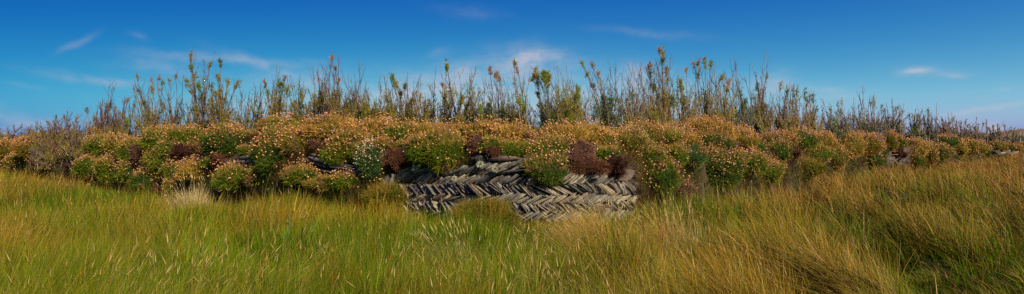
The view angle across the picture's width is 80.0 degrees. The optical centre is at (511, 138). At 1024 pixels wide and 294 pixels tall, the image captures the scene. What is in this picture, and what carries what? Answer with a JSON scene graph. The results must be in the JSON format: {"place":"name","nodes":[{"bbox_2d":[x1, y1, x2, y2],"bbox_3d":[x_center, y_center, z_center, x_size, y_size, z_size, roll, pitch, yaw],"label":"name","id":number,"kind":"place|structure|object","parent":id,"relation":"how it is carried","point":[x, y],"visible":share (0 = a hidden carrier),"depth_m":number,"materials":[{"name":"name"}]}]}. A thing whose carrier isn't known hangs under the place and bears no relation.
{"place":"outdoors","nodes":[
{"label":"outdoors","id":0,"kind":"place"},
{"bbox_2d":[0,0,1023,137],"label":"sky","id":1,"kind":"structure","parent":0,"point":[964,57],"materials":[{"name":"blue"}]},
{"bbox_2d":[0,149,1023,293],"bbox_3d":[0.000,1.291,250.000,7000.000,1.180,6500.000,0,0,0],"label":"ground","id":2,"kind":"structure","parent":0,"point":[931,259],"depth_m":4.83,"materials":[{"name":"green plant"}]},
{"bbox_2d":[144,172,227,215],"bbox_3d":[-3.927,0.761,7.598,1.636,0.733,1.547,0,0,-43],"label":"grass tussock","id":3,"kind":"object","parent":2,"relation":"on","point":[200,198],"depth_m":7.52,"materials":[{"name":"plant"}]},
{"bbox_2d":[358,178,410,211],"bbox_3d":[-1.327,0.601,6.407,0.643,0.417,0.408,0,0,0],"label":"grass hump","id":4,"kind":"object","parent":2,"relation":"on","point":[391,188],"depth_m":6.36,"materials":[{"name":"green plant"}]},
{"bbox_2d":[445,194,527,233],"bbox_3d":[-0.250,0.744,5.707,0.832,0.490,0.482,0,0,0],"label":"grass hump","id":5,"kind":"object","parent":2,"relation":"on","point":[476,203],"depth_m":5.65,"materials":[{"name":"green plant"}]},
{"bbox_2d":[0,127,1022,228],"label":"stone hedge","id":6,"kind":"object","parent":2,"relation":"on","point":[508,181],"visible":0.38,"depth_m":6.16,"materials":[{"name":"stone"}]},
{"bbox_2d":[10,131,50,159],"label":"thrift cushion","id":7,"kind":"object","parent":6,"relation":"on","point":[20,146],"visible":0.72,"depth_m":13.73,"materials":[{"name":"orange plant"}]},
{"bbox_2d":[27,126,74,169],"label":"tamarisk shrub","id":8,"kind":"object","parent":6,"relation":"on","point":[48,160],"visible":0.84,"depth_m":12.39,"materials":[{"name":"brown plant"}]},
{"bbox_2d":[44,111,82,144],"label":"tamarisk shrub","id":9,"kind":"object","parent":6,"relation":"on","point":[59,129],"visible":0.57,"depth_m":12.96,"materials":[{"name":"brown plant"}]},
{"bbox_2d":[56,107,99,158],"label":"tamarisk shrub","id":10,"kind":"object","parent":6,"relation":"on","point":[76,150],"visible":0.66,"depth_m":11.19,"materials":[{"name":"brown plant"}]},
{"bbox_2d":[70,152,98,180],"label":"thrift cushion","id":11,"kind":"object","parent":6,"relation":"on","point":[82,167],"visible":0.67,"depth_m":10.54,"materials":[{"name":"green plant"}]},
{"bbox_2d":[80,129,117,157],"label":"thrift cushion","id":12,"kind":"object","parent":6,"relation":"on","point":[91,145],"visible":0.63,"depth_m":10.61,"materials":[{"name":"green plant"}]},
{"bbox_2d":[89,150,116,184],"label":"thrift cushion","id":13,"kind":"object","parent":6,"relation":"on","point":[100,168],"visible":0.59,"depth_m":10.08,"materials":[{"name":"green plant"}]},
{"bbox_2d":[94,79,129,135],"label":"tamarisk shrub","id":14,"kind":"object","parent":6,"relation":"on","point":[108,121],"visible":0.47,"depth_m":11.42,"materials":[{"name":"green plant"}]},
{"bbox_2d":[106,96,138,137],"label":"tamarisk shrub","id":15,"kind":"object","parent":6,"relation":"on","point":[126,127],"visible":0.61,"depth_m":10.98,"materials":[{"name":"green plant"}]},
{"bbox_2d":[128,165,162,195],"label":"thrift cushion","id":16,"kind":"object","parent":6,"relation":"on","point":[139,176],"visible":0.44,"depth_m":8.92,"materials":[{"name":"green plant"}]},
{"bbox_2d":[130,70,167,137],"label":"tamarisk shrub","id":17,"kind":"object","parent":6,"relation":"on","point":[150,119],"visible":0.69,"depth_m":10.40,"materials":[{"name":"green plant"}]},
{"bbox_2d":[140,148,168,174],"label":"thrift cushion","id":18,"kind":"object","parent":6,"relation":"on","point":[150,160],"visible":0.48,"depth_m":8.80,"materials":[{"name":"green plant"}]},
{"bbox_2d":[136,122,180,151],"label":"thrift cushion","id":19,"kind":"object","parent":6,"relation":"on","point":[150,137],"visible":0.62,"depth_m":9.25,"materials":[{"name":"green plant"}]},
{"bbox_2d":[158,68,186,127],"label":"tamarisk shrub","id":20,"kind":"object","parent":6,"relation":"on","point":[174,120],"visible":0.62,"depth_m":9.93,"materials":[{"name":"green plant"}]},
{"bbox_2d":[161,122,205,144],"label":"thrift cushion","id":21,"kind":"object","parent":6,"relation":"on","point":[182,134],"visible":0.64,"depth_m":8.82,"materials":[{"name":"green plant"}]},
{"bbox_2d":[175,154,206,183],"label":"thrift cushion","id":22,"kind":"object","parent":6,"relation":"on","point":[189,168],"visible":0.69,"depth_m":8.04,"materials":[{"name":"orange plant"}]},
{"bbox_2d":[179,47,218,131],"bbox_3d":[-4.808,-0.696,9.417,0.874,1.475,0.557,0,0,0],"label":"tamarisk shrub","id":23,"kind":"object","parent":6,"relation":"on","point":[197,119],"visible":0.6,"depth_m":9.37,"materials":[{"name":"green plant"}]},
{"bbox_2d":[199,58,241,128],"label":"tamarisk shrub","id":24,"kind":"object","parent":6,"relation":"on","point":[220,112],"visible":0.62,"depth_m":8.99,"materials":[{"name":"green plant"}]},
{"bbox_2d":[197,119,255,156],"bbox_3d":[-3.738,0.030,7.984,0.769,0.580,0.607,0,0,0],"label":"thrift cushion","id":25,"kind":"object","parent":6,"relation":"on","point":[223,138],"visible":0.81,"depth_m":7.89,"materials":[{"name":"green plant"}]},
{"bbox_2d":[208,158,254,193],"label":"thrift cushion","id":26,"kind":"object","parent":6,"relation":"on","point":[229,176],"visible":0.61,"depth_m":7.36,"materials":[{"name":"green plant"}]},
{"bbox_2d":[241,78,267,130],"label":"tamarisk shrub","id":27,"kind":"object","parent":6,"relation":"on","point":[255,113],"visible":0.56,"depth_m":8.45,"materials":[{"name":"green plant"}]},
{"bbox_2d":[241,159,268,189],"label":"thrift cushion","id":28,"kind":"object","parent":6,"relation":"on","point":[251,177],"visible":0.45,"depth_m":7.11,"materials":[{"name":"green plant"}]},
{"bbox_2d":[247,121,298,179],"bbox_3d":[-2.691,0.152,7.115,0.848,0.713,0.660,0,0,0],"label":"thrift cushion","id":29,"kind":"object","parent":6,"relation":"on","point":[263,154],"visible":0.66,"depth_m":6.97,"materials":[{"name":"green plant"}]},
{"bbox_2d":[255,111,300,134],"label":"thrift cushion","id":30,"kind":"object","parent":6,"relation":"on","point":[268,120],"visible":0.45,"depth_m":7.37,"materials":[{"name":"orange plant"}]},
{"bbox_2d":[262,65,297,118],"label":"tamarisk shrub","id":31,"kind":"object","parent":6,"relation":"on","point":[275,107],"visible":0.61,"depth_m":8.09,"materials":[{"name":"green plant"}]},
{"bbox_2d":[275,121,308,157],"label":"thrift cushion","id":32,"kind":"object","parent":6,"relation":"on","point":[290,140],"visible":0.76,"depth_m":6.88,"materials":[{"name":"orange plant"}]},
{"bbox_2d":[283,75,311,124],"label":"tamarisk shrub","id":33,"kind":"object","parent":6,"relation":"on","point":[298,113],"visible":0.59,"depth_m":7.57,"materials":[{"name":"green plant"}]},
{"bbox_2d":[278,159,320,186],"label":"thrift cushion","id":34,"kind":"object","parent":6,"relation":"on","point":[297,176],"visible":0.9,"depth_m":6.70,"materials":[{"name":"green plant"}]},
{"bbox_2d":[298,64,337,125],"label":"tamarisk shrub","id":35,"kind":"object","parent":6,"relation":"on","point":[318,109],"visible":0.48,"depth_m":7.53,"materials":[{"name":"green plant"}]},
{"bbox_2d":[295,110,363,141],"bbox_3d":[-2.055,-0.089,6.940,0.865,0.478,0.475,0,0,0],"label":"thrift cushion","id":36,"kind":"object","parent":6,"relation":"on","point":[318,127],"visible":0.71,"depth_m":6.85,"materials":[{"name":"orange plant"}]},
{"bbox_2d":[316,52,351,117],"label":"tamarisk shrub","id":37,"kind":"object","parent":6,"relation":"on","point":[335,106],"visible":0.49,"depth_m":7.40,"materials":[{"name":"green plant"}]},
{"bbox_2d":[318,136,354,166],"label":"thrift cushion","id":38,"kind":"object","parent":6,"relation":"on","point":[330,154],"visible":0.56,"depth_m":6.63,"materials":[{"name":"green plant"}]},
{"bbox_2d":[327,122,375,151],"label":"thrift cushion","id":39,"kind":"object","parent":6,"relation":"on","point":[343,135],"visible":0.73,"depth_m":6.66,"materials":[{"name":"orange plant"}]},
{"bbox_2d":[339,59,369,120],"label":"tamarisk shrub","id":40,"kind":"object","parent":6,"relation":"on","point":[350,107],"visible":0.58,"depth_m":7.26,"materials":[{"name":"green plant"}]},
{"bbox_2d":[351,86,380,122],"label":"tamarisk shrub","id":41,"kind":"object","parent":6,"relation":"on","point":[366,111],"visible":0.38,"depth_m":7.21,"materials":[{"name":"green plant"}]},
{"bbox_2d":[353,135,389,181],"bbox_3d":[-1.496,0.220,6.546,0.448,0.518,0.364,0,0,0],"label":"sea campion","id":42,"kind":"object","parent":6,"relation":"on","point":[371,165],"visible":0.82,"depth_m":6.46,"materials":[{"name":"green plant"}]},
{"bbox_2d":[357,112,394,136],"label":"thrift cushion","id":43,"kind":"object","parent":6,"relation":"on","point":[374,125],"visible":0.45,"depth_m":6.84,"materials":[{"name":"orange plant"}]},
{"bbox_2d":[374,71,399,122],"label":"tamarisk shrub","id":44,"kind":"object","parent":6,"relation":"on","point":[388,108],"visible":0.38,"depth_m":7.19,"materials":[{"name":"green plant"}]},
{"bbox_2d":[382,145,409,173],"bbox_3d":[-1.228,0.234,6.475,0.330,0.354,0.355,0,0,0],"label":"withered mat","id":45,"kind":"object","parent":6,"relation":"on","point":[394,161],"visible":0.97,"depth_m":6.43,"materials":[{"name":"brown plant"}]},
{"bbox_2d":[376,116,420,142],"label":"thrift cushion","id":46,"kind":"object","parent":6,"relation":"on","point":[397,130],"visible":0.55,"depth_m":6.67,"materials":[{"name":"green plant"}]},
{"bbox_2d":[389,72,422,124],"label":"tamarisk shrub","id":47,"kind":"object","parent":6,"relation":"on","point":[407,112],"visible":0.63,"depth_m":7.20,"materials":[{"name":"green plant"}]},
{"bbox_2d":[406,69,438,126],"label":"tamarisk shrub","id":48,"kind":"object","parent":6,"relation":"on","point":[427,114],"visible":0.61,"depth_m":7.15,"materials":[{"name":"green plant"}]},
{"bbox_2d":[406,122,470,177],"bbox_3d":[-0.721,0.123,6.271,0.724,0.588,0.546,0,0,22],"label":"thrift cushion","id":49,"kind":"object","parent":6,"relation":"on","point":[431,150],"visible":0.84,"depth_m":6.13,"materials":[{"name":"green plant"}]},
{"bbox_2d":[431,66,465,124],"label":"tamarisk shrub","id":50,"kind":"object","parent":6,"relation":"on","point":[446,113],"visible":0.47,"depth_m":6.99,"materials":[{"name":"green plant"}]},
{"bbox_2d":[442,57,480,124],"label":"tamarisk shrub","id":51,"kind":"object","parent":6,"relation":"on","point":[460,115],"visible":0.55,"depth_m":6.77,"materials":[{"name":"green plant"}]},
{"bbox_2d":[465,73,494,123],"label":"tamarisk shrub","id":52,"kind":"object","parent":6,"relation":"on","point":[484,110],"visible":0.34,"depth_m":6.65,"materials":[{"name":"green plant"}]},
{"bbox_2d":[462,114,511,139],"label":"thrift cushion","id":53,"kind":"object","parent":6,"relation":"on","point":[471,130],"visible":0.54,"depth_m":6.25,"materials":[{"name":"orange plant"}]},
{"bbox_2d":[483,64,514,124],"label":"tamarisk shrub","id":54,"kind":"object","parent":6,"relation":"on","point":[501,113],"visible":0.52,"depth_m":6.59,"materials":[{"name":"green plant"}]},
{"bbox_2d":[491,118,531,141],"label":"thrift cushion","id":55,"kind":"object","parent":6,"relation":"on","point":[518,131],"visible":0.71,"depth_m":6.14,"materials":[{"name":"orange plant"}]},
{"bbox_2d":[0,118,1023,232],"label":"bank turf","id":56,"kind":"structure","parent":6,"relation":"on","point":[859,160],"depth_m":8.00,"materials":[{"name":"green plant"}]},
{"bbox_2d":[321,166,363,193],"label":"thrift cushion","id":57,"kind":"object","parent":56,"relation":"on","point":[341,180],"visible":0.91,"depth_m":6.55,"materials":[{"name":"green plant"}]},
{"bbox_2d":[0,122,1023,193],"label":"thrift heads","id":58,"kind":"object","parent":56,"relation":"on","point":[463,160],"visible":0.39,"depth_m":8.14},
{"bbox_2d":[768,80,799,131],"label":"tamarisk shrub","id":59,"kind":"object","parent":56,"relation":"on","point":[781,122],"visible":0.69,"depth_m":11.19,"materials":[{"name":"green plant"}]},
{"bbox_2d":[498,133,536,157],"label":"thrift cushion","id":60,"kind":"object","parent":6,"relation":"on","point":[512,148],"visible":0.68,"depth_m":5.95,"materials":[{"name":"green plant"}]},
{"bbox_2d":[498,58,540,131],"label":"tamarisk shrub","id":61,"kind":"object","parent":6,"relation":"on","point":[522,115],"visible":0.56,"depth_m":6.47,"materials":[{"name":"green plant"}]},
{"bbox_2d":[515,145,570,186],"bbox_3d":[0.307,0.276,5.840,0.567,0.433,0.384,0,0,0],"label":"thrift cushion","id":62,"kind":"object","parent":6,"relation":"on","point":[550,169],"visible":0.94,"depth_m":5.78,"materials":[{"name":"green plant"}]},
{"bbox_2d":[526,64,564,128],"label":"tamarisk shrub","id":63,"kind":"object","parent":6,"relation":"on","point":[545,76],"visible":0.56,"depth_m":6.54,"materials":[{"name":"green plant"}]},
{"bbox_2d":[522,128,575,160],"bbox_3d":[0.359,0.105,5.983,0.602,0.426,0.401,0,0,0],"label":"thrift cushion","id":64,"kind":"object","parent":6,"relation":"on","point":[543,141],"visible":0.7,"depth_m":5.94,"materials":[{"name":"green plant"}]},
{"bbox_2d":[543,64,584,126],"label":"tamarisk shrub","id":65,"kind":"object","parent":6,"relation":"on","point":[569,112],"visible":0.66,"depth_m":6.59,"materials":[{"name":"green plant"}]},
{"bbox_2d":[539,118,592,143],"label":"thrift cushion","id":66,"kind":"object","parent":6,"relation":"on","point":[577,132],"visible":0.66,"depth_m":6.21,"materials":[{"name":"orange plant"}]},
{"bbox_2d":[566,137,597,165],"bbox_3d":[0.669,0.141,6.010,0.369,0.341,0.363,0,0,0],"label":"withered mat","id":67,"kind":"object","parent":6,"relation":"on","point":[581,148],"visible":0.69,"depth_m":5.96,"materials":[{"name":"brown plant"}]},
{"bbox_2d":[567,157,610,176],"bbox_3d":[0.738,0.271,5.981,0.471,0.231,0.260,0,0,0],"label":"withered mat","id":68,"kind":"object","parent":6,"relation":"on","point":[590,166],"visible":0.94,"depth_m":5.93,"materials":[{"name":"brown plant"}]},
{"bbox_2d":[565,116,615,144],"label":"thrift cushion","id":69,"kind":"object","parent":6,"relation":"on","point":[595,136],"visible":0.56,"depth_m":6.37,"materials":[{"name":"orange plant"}]},
{"bbox_2d":[578,57,623,130],"bbox_3d":[1.065,-0.426,7.231,0.598,1.088,0.540,0,0,0],"label":"tamarisk shrub","id":70,"kind":"object","parent":6,"relation":"on","point":[603,111],"visible":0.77,"depth_m":7.14,"materials":[{"name":"green plant"}]},
{"bbox_2d":[603,153,632,178],"bbox_3d":[1.054,0.267,6.272,0.363,0.310,0.308,0,0,30],"label":"withered mat","id":71,"kind":"object","parent":6,"relation":"on","point":[617,165],"visible":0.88,"depth_m":6.18,"materials":[{"name":"brown plant"}]},
{"bbox_2d":[609,55,649,124],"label":"tamarisk shrub","id":72,"kind":"object","parent":6,"relation":"on","point":[627,113],"visible":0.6,"depth_m":7.42,"materials":[{"name":"green plant"}]},
{"bbox_2d":[620,122,654,159],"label":"cushion","id":73,"kind":"object","parent":6,"relation":"on","point":[639,137],"visible":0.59,"depth_m":6.64,"materials":[{"name":"green plant"}]},
{"bbox_2d":[620,117,667,146],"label":"thrift cushion","id":74,"kind":"object","parent":6,"relation":"on","point":[652,131],"visible":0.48,"depth_m":6.96,"materials":[{"name":"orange plant"}]},
{"bbox_2d":[629,61,668,123],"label":"tamarisk shrub","id":75,"kind":"object","parent":6,"relation":"on","point":[653,112],"visible":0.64,"depth_m":7.92,"materials":[{"name":"green plant"}]},
{"bbox_2d":[638,139,671,170],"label":"thrift cushion","id":76,"kind":"object","parent":6,"relation":"on","point":[657,155],"visible":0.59,"depth_m":6.61,"materials":[{"name":"green plant"}]},
{"bbox_2d":[640,156,683,199],"bbox_3d":[1.589,0.409,6.747,0.657,0.597,0.554,0,0,0],"label":"thrift cushion","id":77,"kind":"object","parent":6,"relation":"on","point":[668,176],"visible":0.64,"depth_m":6.60,"materials":[{"name":"green plant"}]},
{"bbox_2d":[648,44,679,125],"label":"tamarisk shrub","id":78,"kind":"object","parent":6,"relation":"on","point":[668,99],"visible":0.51,"depth_m":8.06,"materials":[{"name":"green plant"}]},
{"bbox_2d":[655,122,689,147],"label":"thrift cushion","id":79,"kind":"object","parent":6,"relation":"on","point":[671,136],"visible":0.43,"depth_m":7.04,"materials":[{"name":"green plant"}]},
{"bbox_2d":[662,136,690,166],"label":"thrift cushion","id":80,"kind":"object","parent":6,"relation":"on","point":[680,153],"visible":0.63,"depth_m":6.91,"materials":[{"name":"green plant"}]},
{"bbox_2d":[668,66,706,124],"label":"tamarisk shrub","id":81,"kind":"object","parent":6,"relation":"on","point":[684,108],"visible":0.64,"depth_m":8.35,"materials":[{"name":"green plant"}]},
{"bbox_2d":[685,139,710,171],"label":"thrift cushion","id":82,"kind":"object","parent":6,"relation":"on","point":[697,157],"visible":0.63,"depth_m":7.15,"materials":[{"name":"green plant"}]},
{"bbox_2d":[687,54,724,119],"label":"tamarisk shrub","id":83,"kind":"object","parent":6,"relation":"on","point":[708,109],"visible":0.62,"depth_m":8.70,"materials":[{"name":"green plant"}]},
{"bbox_2d":[681,114,738,140],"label":"thrift cushion","id":84,"kind":"object","parent":6,"relation":"on","point":[703,123],"visible":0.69,"depth_m":8.05,"materials":[{"name":"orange plant"}]},
{"bbox_2d":[698,127,738,150],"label":"thrift cushion","id":85,"kind":"object","parent":6,"relation":"on","point":[717,138],"visible":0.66,"depth_m":7.88,"materials":[{"name":"green plant"}]},
{"bbox_2d":[709,73,738,125],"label":"tamarisk shrub","id":86,"kind":"object","parent":6,"relation":"on","point":[730,115],"visible":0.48,"depth_m":9.29,"materials":[{"name":"green plant"}]},
{"bbox_2d":[706,139,751,192],"bbox_3d":[2.645,0.358,7.936,1.006,0.724,0.723,0,0,0],"label":"thrift cushion","id":87,"kind":"object","parent":6,"relation":"on","point":[731,163],"visible":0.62,"depth_m":7.76,"materials":[{"name":"green plant"}]},
{"bbox_2d":[709,58,758,132],"bbox_3d":[3.604,-0.667,10.007,0.967,1.404,0.548,0,0,0],"label":"tamarisk shrub","id":88,"kind":"object","parent":6,"relation":"on","point":[743,115],"visible":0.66,"depth_m":9.95,"materials":[{"name":"green plant"}]},
{"bbox_2d":[732,121,760,148],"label":"thrift cushion","id":89,"kind":"object","parent":6,"relation":"on","point":[745,136],"visible":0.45,"depth_m":8.83,"materials":[{"name":"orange plant"}]},
{"bbox_2d":[743,144,773,176],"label":"thrift cushion","id":90,"kind":"object","parent":6,"relation":"on","point":[756,164],"visible":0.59,"depth_m":8.70,"materials":[{"name":"green plant"}]},
{"bbox_2d":[740,51,778,136],"bbox_3d":[4.347,-0.759,10.593,0.683,1.716,0.610,0,0,0],"label":"tamarisk shrub","id":91,"kind":"object","parent":6,"relation":"on","point":[762,124],"visible":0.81,"depth_m":10.49,"materials":[{"name":"green plant"}]},
{"bbox_2d":[760,155,786,184],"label":"thrift cushion","id":92,"kind":"object","parent":6,"relation":"on","point":[775,173],"visible":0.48,"depth_m":9.34,"materials":[{"name":"green plant"}]},
{"bbox_2d":[759,126,802,146],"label":"thrift cushion","id":93,"kind":"object","parent":6,"relation":"on","point":[774,133],"visible":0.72,"depth_m":10.31,"materials":[{"name":"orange plant"}]},
{"bbox_2d":[767,135,794,160],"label":"thrift cushion","id":94,"kind":"object","parent":6,"relation":"on","point":[784,147],"visible":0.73,"depth_m":10.03,"materials":[{"name":"green plant"}]},
{"bbox_2d":[783,84,810,129],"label":"tamarisk shrub","id":95,"kind":"object","parent":6,"relation":"on","point":[801,122],"visible":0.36,"depth_m":11.81,"materials":[{"name":"green plant"}]},
{"bbox_2d":[783,125,824,154],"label":"thrift cushion","id":96,"kind":"object","parent":6,"relation":"on","point":[809,140],"visible":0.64,"depth_m":11.08,"materials":[{"name":"green plant"}]},
{"bbox_2d":[800,88,825,132],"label":"tamarisk shrub","id":97,"kind":"object","parent":6,"relation":"on","point":[813,122],"visible":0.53,"depth_m":12.68,"materials":[{"name":"green plant"}]},
{"bbox_2d":[800,156,829,183],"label":"cushion","id":98,"kind":"object","parent":6,"relation":"on","point":[816,166],"depth_m":10.96,"materials":[{"name":"green plant"}]},
{"bbox_2d":[820,98,851,141],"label":"tamarisk shrub","id":99,"kind":"object","parent":6,"relation":"on","point":[834,128],"visible":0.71,"depth_m":13.90,"materials":[{"name":"green plant"}]},
{"bbox_2d":[838,127,868,160],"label":"thrift cushion","id":100,"kind":"object","parent":6,"relation":"on","point":[854,143],"visible":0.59,"depth_m":13.78,"materials":[{"name":"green plant"}]},
{"bbox_2d":[853,130,886,156],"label":"thrift cushion","id":101,"kind":"object","parent":6,"relation":"on","point":[875,145],"visible":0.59,"depth_m":15.12,"materials":[{"name":"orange plant"}]},
{"bbox_2d":[856,87,887,138],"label":"tamarisk shrub","id":102,"kind":"object","parent":6,"relation":"on","point":[877,125],"visible":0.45,"depth_m":16.76,"materials":[{"name":"green plant"}]},
{"bbox_2d":[881,99,907,135],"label":"tamarisk shrub","id":103,"kind":"object","parent":6,"relation":"on","point":[895,124],"visible":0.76,"depth_m":18.21,"materials":[{"name":"green plant"}]},
{"bbox_2d":[902,107,927,140],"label":"tamarisk shrub","id":104,"kind":"object","parent":6,"relation":"on","point":[916,130],"visible":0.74,"depth_m":19.76,"materials":[{"name":"green plant"}]},
{"bbox_2d":[0,157,1023,293],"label":"grass seed stalks","id":105,"kind":"object","parent":2,"relation":"on","point":[507,288],"depth_m":2.95,"materials":[{"name":"plant"}]},
{"bbox_2d":[505,192,684,278],"bbox_3d":[0.446,0.841,4.359,1.520,0.952,1.518,0,0,39],"label":"grass tussock","id":106,"kind":"object","parent":2,"relation":"on","point":[580,227],"depth_m":4.31,"materials":[{"name":"plant"}]},
{"bbox_2d":[609,198,702,252],"bbox_3d":[1.068,0.812,4.870,1.152,0.735,1.147,0,0,-35],"label":"grass tussock","id":107,"kind":"object","parent":2,"relation":"on","point":[668,228],"depth_m":4.86,"materials":[{"name":"plant"}]},
{"bbox_2d":[641,201,733,271],"bbox_3d":[1.182,0.860,4.312,0.932,0.926,0.962,0,0,14],"label":"grass tussock","id":108,"kind":"object","parent":2,"relation":"on","point":[687,239],"depth_m":4.45,"materials":[{"name":"plant"}]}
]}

